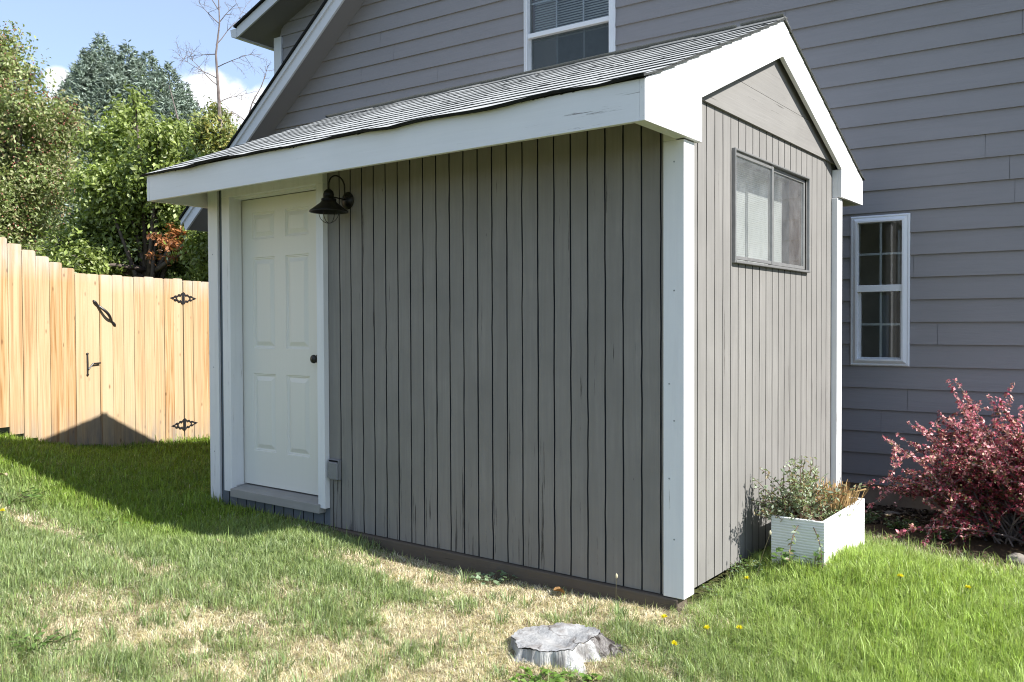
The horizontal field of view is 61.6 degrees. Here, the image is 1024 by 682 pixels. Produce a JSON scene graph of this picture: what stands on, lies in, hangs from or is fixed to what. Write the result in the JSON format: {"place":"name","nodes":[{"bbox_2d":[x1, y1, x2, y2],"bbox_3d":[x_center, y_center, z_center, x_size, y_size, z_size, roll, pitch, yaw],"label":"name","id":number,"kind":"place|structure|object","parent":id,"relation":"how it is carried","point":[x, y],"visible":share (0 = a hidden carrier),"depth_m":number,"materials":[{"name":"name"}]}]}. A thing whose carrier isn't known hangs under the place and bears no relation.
{"place":"outdoors","nodes":[
{"label":"outdoors","id":0,"kind":"place"},
{"bbox_2d":[0,0,273,132],"label":"sky","id":1,"kind":"structure","parent":0,"point":[64,27],"materials":[{"name":"blue"}]},
{"bbox_2d":[0,427,1023,681],"bbox_3d":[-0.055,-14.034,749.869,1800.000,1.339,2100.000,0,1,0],"label":"ground","id":2,"kind":"structure","parent":0,"point":[990,547],"depth_m":3.80,"materials":[{"name":"green plant"}]},
{"bbox_2d":[0,487,47,504],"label":"lawn weed","id":3,"kind":"object","parent":2,"relation":"on","point":[22,493],"visible":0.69,"depth_m":5.37,"materials":[{"name":"green plant"}]},
{"bbox_2d":[0,624,81,653],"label":"lawn weed","id":4,"kind":"object","parent":2,"relation":"on","point":[33,645],"visible":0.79,"depth_m":3.32,"materials":[{"name":"green plant"}]},
{"bbox_2d":[0,237,102,446],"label":"wooden fence","id":5,"kind":"object","parent":2,"relation":"on","point":[50,328],"visible":0.9,"depth_m":8.27,"materials":[{"name":"brown wood"}]},
{"bbox_2d":[86,275,197,446],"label":"wooden gate","id":6,"kind":"structure","parent":5,"relation":"attached to","point":[142,356],"depth_m":9.23,"materials":[{"name":"brown wood"}]},
{"bbox_2d":[0,19,106,255],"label":"crab apple tree","id":7,"kind":"object","parent":2,"relation":"on","point":[27,175],"visible":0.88,"depth_m":14.10,"materials":[{"name":"green plant"}]},
{"bbox_2d":[77,533,102,541],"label":"lawn weed","id":8,"kind":"object","parent":2,"relation":"on","point":[90,536],"visible":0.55,"depth_m":4.77,"materials":[{"name":"green plant"}]},
{"bbox_2d":[75,517,129,525],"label":"lawn weed","id":9,"kind":"object","parent":2,"relation":"on","point":[92,521],"visible":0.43,"depth_m":5.15,"materials":[{"name":"green plant"}]},
{"bbox_2d":[25,31,202,255],"bbox_3d":[-11.052,-3.740,24.037,9.575,9.711,7.442,0,1,0],"label":"blue spruce","id":10,"kind":"object","parent":2,"relation":"on","point":[94,76],"visible":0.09,"depth_m":23.26,"materials":[{"name":"green plant"}]},
{"bbox_2d":[26,75,209,281],"bbox_3d":[-5.210,-1.226,12.224,3.828,5.022,2.627,0,1,0],"label":"leafy tree","id":11,"kind":"object","parent":2,"relation":"on","point":[125,227],"visible":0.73,"depth_m":11.86,"materials":[{"name":"green plant"}]},
{"bbox_2d":[182,281,209,439],"bbox_3d":[-3.429,0.331,10.432,0.114,2.067,1.480,0,1,27],"label":"wooden fence","id":12,"kind":"object","parent":2,"relation":"on","point":[196,381],"visible":0.24,"depth_m":9.90,"materials":[{"name":"brown wood"}]},
{"bbox_2d":[169,0,273,161],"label":"half dead tree","id":13,"kind":"object","parent":2,"relation":"on","point":[207,130],"visible":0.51,"depth_m":14.37,"materials":[{"name":"green plant"}]},
{"bbox_2d":[471,570,516,584],"bbox_3d":[-0.095,1.243,4.494,0.210,0.065,0.204,1,1,35],"label":"mallow weed","id":14,"kind":"object","parent":2,"relation":"on","point":[486,577],"visible":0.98,"depth_m":4.49,"materials":[{"name":"green plant"}]},
{"bbox_2d":[141,14,864,612],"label":"garden shed","id":15,"kind":"structure","parent":2,"relation":"on","point":[575,326],"depth_m":4.70,"materials":[{"name":"paint"}]},
{"bbox_2d":[241,190,317,494],"bbox_3d":[-1.532,0.013,5.767,0.925,1.980,0.100,1,1,37],"label":"door","id":16,"kind":"structure","parent":15,"relation":"in","point":[279,283],"depth_m":5.80,"materials":[{"name":"paint"}]},
{"bbox_2d":[309,175,353,222],"bbox_3d":[-1.089,-0.855,5.171,0.234,0.299,0.271,1,1,37],"label":"wall lamp","id":17,"kind":"object","parent":15,"relation":"attached to","point":[328,204],"visible":1,"depth_m":5.15,"materials":[{"name":"black metal"}]},
{"bbox_2d":[328,458,340,479],"bbox_3d":[-1.110,0.803,5.372,0.090,0.128,0.036,1,1,37],"label":"outlet box","id":18,"kind":"object","parent":15,"relation":"attached to","point":[334,469],"visible":1,"depth_m":5.35,"materials":[{"name":"paint"}]},
{"bbox_2d":[732,147,810,272],"bbox_3d":[1.497,-0.713,4.923,0.048,0.593,1.195,1,1,37],"label":"window","id":19,"kind":"structure","parent":15,"relation":"in","point":[736,152],"depth_m":4.89,"materials":[{"name":"metal"}]},
{"bbox_2d":[508,666,568,681],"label":"lawn weed","id":20,"kind":"object","parent":2,"relation":"on","point":[557,678],"visible":0.99,"depth_m":3.25,"materials":[{"name":"green plant"}]},
{"bbox_2d":[553,587,564,593],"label":"fallen leaf","id":21,"kind":"object","parent":2,"relation":"on","point":[559,589],"visible":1,"depth_m":4.22,"materials":[{"name":"orange plant"}]},
{"bbox_2d":[510,622,633,676],"bbox_3d":[0.293,1.248,3.451,0.731,0.117,0.403,0,1,16],"label":"tree stump","id":22,"kind":"object","parent":2,"relation":"on","point":[557,636],"visible":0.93,"depth_m":3.46,"materials":[{"name":"grey wood"}]},
{"bbox_2d":[567,669,602,681],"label":"lawn weed","id":23,"kind":"object","parent":2,"relation":"on","point":[589,677],"visible":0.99,"depth_m":3.25,"materials":[{"name":"green plant"}]},
{"bbox_2d":[178,0,1023,517],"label":"house","id":24,"kind":"structure","parent":2,"relation":"on","point":[924,98],"depth_m":6.52,"materials":[{"name":"paint"}]},
{"bbox_2d":[524,0,615,71],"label":"window","id":25,"kind":"structure","parent":24,"relation":"in","point":[594,36],"depth_m":8.03,"materials":[{"name":"white plastic"}]},
{"bbox_2d":[850,213,910,366],"bbox_3d":[2.792,-0.381,6.520,0.420,1.140,0.095,1,1,34],"label":"window","id":26,"kind":"structure","parent":24,"relation":"in","point":[856,290],"depth_m":6.52,"materials":[{"name":"white plastic"}]},
{"bbox_2d":[697,580,758,596],"bbox_3d":[1.070,1.227,4.201,0.345,0.070,0.282,0,1,0],"label":"clover weed","id":27,"kind":"object","parent":2,"relation":"on","point":[708,588],"visible":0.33,"depth_m":4.22,"materials":[{"name":"green plant"}]},
{"bbox_2d":[727,555,771,575],"bbox_3d":[1.223,1.177,4.459,0.237,0.102,0.169,0,1,0],"label":"clover weed","id":28,"kind":"object","parent":2,"relation":"on","point":[756,566],"visible":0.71,"depth_m":4.45,"materials":[{"name":"green plant"}]},
{"bbox_2d":[757,530,771,575],"bbox_3d":[1.263,1.087,4.322,0.084,0.276,0.014,0,1,0],"label":"seed stalk","id":29,"kind":"object","parent":2,"relation":"on","point":[770,532],"visible":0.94,"depth_m":4.32,"materials":[{"name":"green plant"}]},
{"bbox_2d":[771,547,798,568],"bbox_3d":[1.396,1.120,4.385,0.145,0.138,0.116,0,1,0],"label":"mallow weed","id":30,"kind":"object","parent":2,"relation":"on","point":[783,556],"visible":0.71,"depth_m":4.38,"materials":[{"name":"green plant"}]},
{"bbox_2d":[802,551,824,570],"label":"lawn weed","id":31,"kind":"object","parent":2,"relation":"on","point":[815,554],"visible":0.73,"depth_m":4.32,"materials":[{"name":"green plant"}]},
{"bbox_2d":[771,497,864,567],"bbox_3d":[1.687,1.040,4.710,0.275,0.268,0.740,1,1,37],"label":"planter box","id":32,"kind":"object","parent":2,"relation":"on","point":[834,532],"visible":0.46,"depth_m":4.45,"materials":[{"name":"white paint"}]},
{"bbox_2d":[751,456,864,579],"bbox_3d":[1.528,0.895,4.534,0.559,0.588,0.705,1,1,37],"label":"potted shrub","id":33,"kind":"object","parent":32,"relation":"in","point":[802,503],"visible":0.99,"depth_m":4.53,"materials":[{"name":"green plant"}]},
{"bbox_2d":[793,502,856,520],"bbox_3d":[1.679,0.919,4.699,0.328,0.102,0.410,1,1,37],"label":"potted herb","id":34,"kind":"object","parent":32,"relation":"in","point":[825,516],"visible":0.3,"depth_m":4.63,"materials":[{"name":"green plant"}]},
{"bbox_2d":[810,477,868,512],"bbox_3d":[1.789,0.879,4.819,0.386,0.155,0.469,1,1,37],"label":"dry grass clump","id":35,"kind":"object","parent":32,"relation":"in","point":[844,500],"visible":0.43,"depth_m":4.80,"materials":[{"name":"plant"}]},
{"bbox_2d":[864,509,882,522],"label":"bed weed","id":36,"kind":"object","parent":2,"relation":"on","point":[869,516],"visible":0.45,"depth_m":5.92,"materials":[{"name":"green plant"}]},
{"bbox_2d":[884,516,919,529],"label":"bed weed","id":37,"kind":"object","parent":2,"relation":"on","point":[897,523],"visible":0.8,"depth_m":5.70,"materials":[{"name":"green plant"}]},
{"bbox_2d":[920,528,959,541],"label":"bed weed","id":38,"kind":"object","parent":2,"relation":"on","point":[946,536],"visible":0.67,"depth_m":5.44,"materials":[{"name":"green plant"}]},
{"bbox_2d":[865,503,1023,546],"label":"bark mulch","id":39,"kind":"object","parent":2,"relation":"on","point":[910,511],"visible":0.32,"depth_m":6.09,"materials":[{"name":"brown wood"}]},
{"bbox_2d":[883,511,900,515],"bbox_3d":[2.753,1.257,6.242,0.129,0.051,0.090,0,1,-5],"label":"rock","id":40,"kind":"object","parent":39,"relation":"on","point":[888,512],"visible":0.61,"depth_m":6.21,"materials":[{"name":"stone"}]},
{"bbox_2d":[865,378,1023,547],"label":"barberry bush","id":41,"kind":"object","parent":39,"relation":"on","point":[989,488],"visible":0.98,"depth_m":5.43,"materials":[{"name":"red plant"}]},
{"bbox_2d":[1005,552,1023,565],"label":"rock","id":42,"kind":"object","parent":2,"relation":"on","point":[1020,557],"visible":0.62,"depth_m":4.92,"materials":[{"name":"stone"}]}
]}

